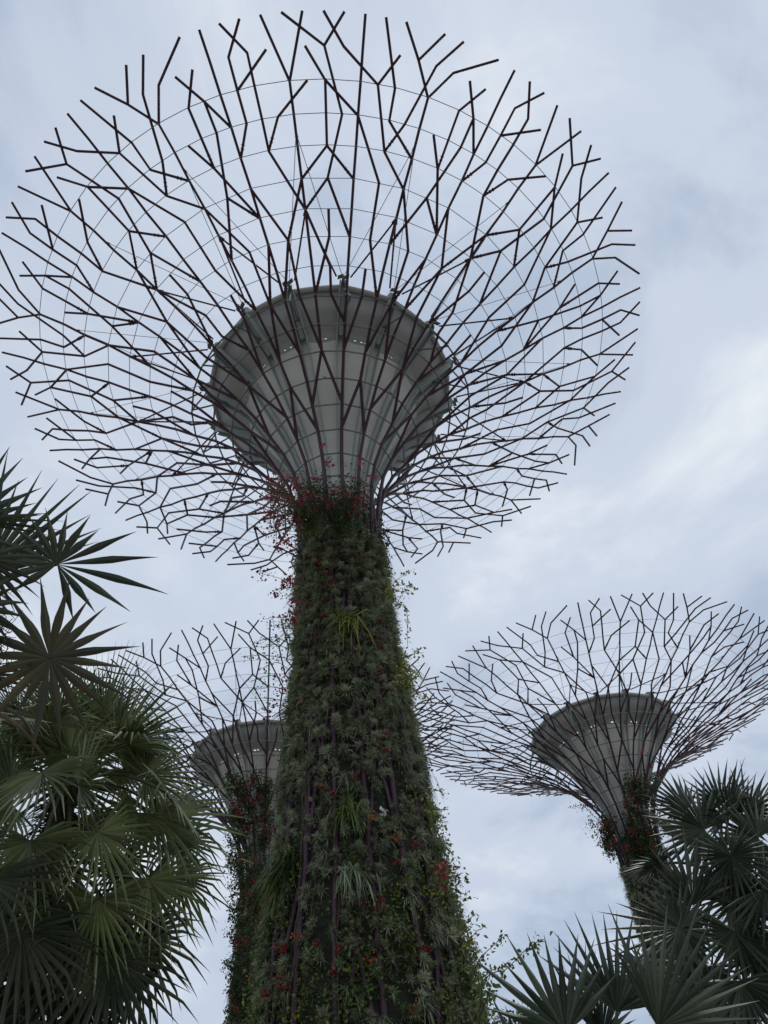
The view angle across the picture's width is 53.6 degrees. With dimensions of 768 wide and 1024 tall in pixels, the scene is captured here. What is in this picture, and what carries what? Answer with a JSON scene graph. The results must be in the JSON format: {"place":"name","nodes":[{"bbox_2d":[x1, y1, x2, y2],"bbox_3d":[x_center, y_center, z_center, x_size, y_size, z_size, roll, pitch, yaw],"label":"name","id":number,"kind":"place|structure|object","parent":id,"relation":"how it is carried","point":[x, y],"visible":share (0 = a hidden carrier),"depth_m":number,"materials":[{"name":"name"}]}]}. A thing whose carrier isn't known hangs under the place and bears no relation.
{"place":"outdoors","nodes":[
{"label":"outdoors","id":0,"kind":"place"},
{"bbox_2d":[0,0,767,1023],"label":"sky","id":1,"kind":"structure","parent":0,"point":[669,496],"materials":[{"name":"grey"}]},
{"bbox_2d":[493,999,534,1023],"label":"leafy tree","id":2,"kind":"object","parent":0,"point":[514,1021],"visible":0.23,"depth_m":37.39,"materials":[{"name":"green plant"}]},
{"label":"ground","id":3,"kind":"structure","parent":0,"visible":0},
{"bbox_2d":[0,448,168,758],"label":"fan palm","id":4,"kind":"object","parent":3,"relation":"on","point":[35,664],"visible":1,"depth_m":7.62,"materials":[{"name":"green plant"}]},
{"bbox_2d":[0,641,252,1023],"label":"fan palm","id":5,"kind":"object","parent":3,"relation":"on","point":[100,953],"visible":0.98,"depth_m":9.52,"materials":[{"name":"green plant"}]},
{"bbox_2d":[77,620,455,1023],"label":"supertree","id":6,"kind":"object","parent":3,"relation":"on","point":[227,744],"visible":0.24,"depth_m":49.68,"materials":[{"name":"paint"}]},
{"bbox_2d":[219,847,270,1023],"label":"bougainvillea","id":7,"kind":"object","parent":6,"relation":"attached to","point":[233,940],"visible":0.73,"depth_m":42.53,"materials":[{"name":"green plant"}]},
{"bbox_2d":[222,750,276,861],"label":"bougainvillea","id":8,"kind":"object","parent":6,"relation":"attached to","point":[240,789],"visible":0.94,"depth_m":47.67,"materials":[{"name":"green plant"}]},
{"bbox_2d":[0,10,639,1023],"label":"supertree","id":9,"kind":"object","parent":3,"relation":"on","point":[380,400],"visible":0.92,"depth_m":26.65,"materials":[{"name":"plant"}]},
{"bbox_2d":[235,857,296,925],"bbox_3d":[-2.590,8.492,17.131,1.444,1.589,1.300,-19,-47,12],"label":"fern","id":10,"kind":"object","parent":9,"relation":"attached to","point":[271,884],"visible":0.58,"depth_m":17.19,"materials":[{"name":"green plant"}]},
{"bbox_2d":[240,613,299,720],"bbox_3d":[-2.757,3.847,18.615,1.373,2.361,1.911,-7,-45,0],"label":"vine","id":11,"kind":"object","parent":9,"relation":"attached to","point":[274,675],"visible":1,"depth_m":18.64,"materials":[{"name":"green plant"}]},
{"bbox_2d":[248,840,301,912],"bbox_3d":[-2.484,8.217,17.157,1.374,1.636,1.351,-7,-45,0],"label":"fern","id":12,"kind":"object","parent":9,"relation":"attached to","point":[288,853],"visible":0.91,"depth_m":17.26,"materials":[{"name":"green plant"}]},
{"bbox_2d":[251,532,304,634],"bbox_3d":[-2.831,2.084,20.495,1.255,2.233,2.077,-13,-46,6],"label":"bougainvillea","id":13,"kind":"object","parent":9,"relation":"attached to","point":[283,586],"visible":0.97,"depth_m":20.41,"materials":[{"name":"red plant"}]},
{"bbox_2d":[255,462,326,598],"bbox_3d":[-2.820,0.221,23.337,2.500,3.982,2.937,-7,-45,0],"label":"bougainvillea","id":14,"kind":"object","parent":9,"relation":"attached to","point":[303,517],"visible":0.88,"depth_m":23.60,"materials":[{"name":"red plant"}]},
{"bbox_2d":[289,439,379,544],"bbox_3d":[-1.437,-0.439,23.356,2.474,2.572,2.838,21,-52,-25],"label":"bougainvillea","id":15,"kind":"object","parent":9,"relation":"attached to","point":[340,525],"visible":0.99,"depth_m":23.37,"materials":[{"name":"green plant"}]},
{"bbox_2d":[323,790,369,840],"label":"fern","id":16,"kind":"object","parent":9,"relation":"attached to","point":[354,813],"visible":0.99,"depth_m":17.46,"materials":[{"name":"green plant"}]},
{"bbox_2d":[317,854,382,909],"bbox_3d":[-0.751,7.948,16.227,1.374,1.331,1.090,18,-50,-23],"label":"fern","id":17,"kind":"object","parent":9,"relation":"attached to","point":[352,868],"visible":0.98,"depth_m":16.29,"materials":[{"name":"green plant"}]},
{"bbox_2d":[323,608,379,655],"bbox_3d":[-0.932,3.492,21.479,1.878,2.136,1.574,7,-47,-13],"label":"fern","id":18,"kind":"object","parent":9,"relation":"attached to","point":[346,621],"visible":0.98,"depth_m":21.78,"materials":[{"name":"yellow plant"}]},
{"bbox_2d":[384,569,418,608],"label":"vine","id":19,"kind":"object","parent":9,"relation":"attached to","point":[392,591],"visible":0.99,"depth_m":20.55,"materials":[{"name":"green plant"}]},
{"bbox_2d":[395,601,411,648],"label":"vine","id":20,"kind":"object","parent":9,"relation":"attached to","point":[406,610],"visible":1,"depth_m":19.89,"materials":[{"name":"green plant"}]},
{"bbox_2d":[391,647,432,705],"bbox_3d":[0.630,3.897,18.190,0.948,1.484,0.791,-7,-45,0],"label":"vine","id":21,"kind":"object","parent":9,"relation":"attached to","point":[410,675],"visible":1,"depth_m":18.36,"materials":[{"name":"green plant"}]},
{"bbox_2d":[421,784,452,846],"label":"vine","id":22,"kind":"object","parent":9,"relation":"attached to","point":[436,819],"visible":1,"depth_m":16.09,"materials":[{"name":"green plant"}]},
{"bbox_2d":[429,849,477,902],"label":"vine","id":23,"kind":"object","parent":9,"relation":"attached to","point":[445,878],"visible":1,"depth_m":14.55,"materials":[{"name":"green plant"}]},
{"bbox_2d":[459,910,487,956],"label":"vine","id":24,"kind":"object","parent":9,"relation":"attached to","point":[468,943],"visible":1,"depth_m":13.18,"materials":[{"name":"green plant"}]},
{"bbox_2d":[469,930,507,987],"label":"vine","id":25,"kind":"object","parent":9,"relation":"attached to","point":[483,960],"visible":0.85,"depth_m":12.38,"materials":[{"name":"green plant"}]},
{"bbox_2d":[469,931,552,1023],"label":"vine","id":26,"kind":"object","parent":9,"relation":"attached to","point":[481,983],"visible":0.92,"depth_m":11.83,"materials":[{"name":"green plant"}]},
{"bbox_2d":[415,592,767,1023],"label":"supertree","id":27,"kind":"object","parent":3,"relation":"on","point":[585,760],"visible":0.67,"depth_m":52.07,"materials":[{"name":"paint"}]},
{"bbox_2d":[568,802,672,862],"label":"bougainvillea","id":28,"kind":"object","parent":27,"relation":"attached to","point":[606,837],"visible":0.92,"depth_m":48.99,"materials":[{"name":"green plant"}]},
{"bbox_2d":[597,748,663,865],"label":"bougainvillea","id":29,"kind":"object","parent":27,"relation":"attached to","point":[633,828],"visible":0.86,"depth_m":48.42,"materials":[{"name":"green plant"}]},
{"bbox_2d":[460,902,759,1023],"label":"fan palm","id":30,"kind":"object","parent":3,"relation":"on","point":[619,992],"visible":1,"depth_m":7.06,"materials":[{"name":"green plant"}]},
{"bbox_2d":[593,758,767,1023],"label":"fan palm","id":31,"kind":"object","parent":3,"relation":"on","point":[738,894],"visible":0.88,"depth_m":10.11,"materials":[{"name":"green plant"}]}
]}

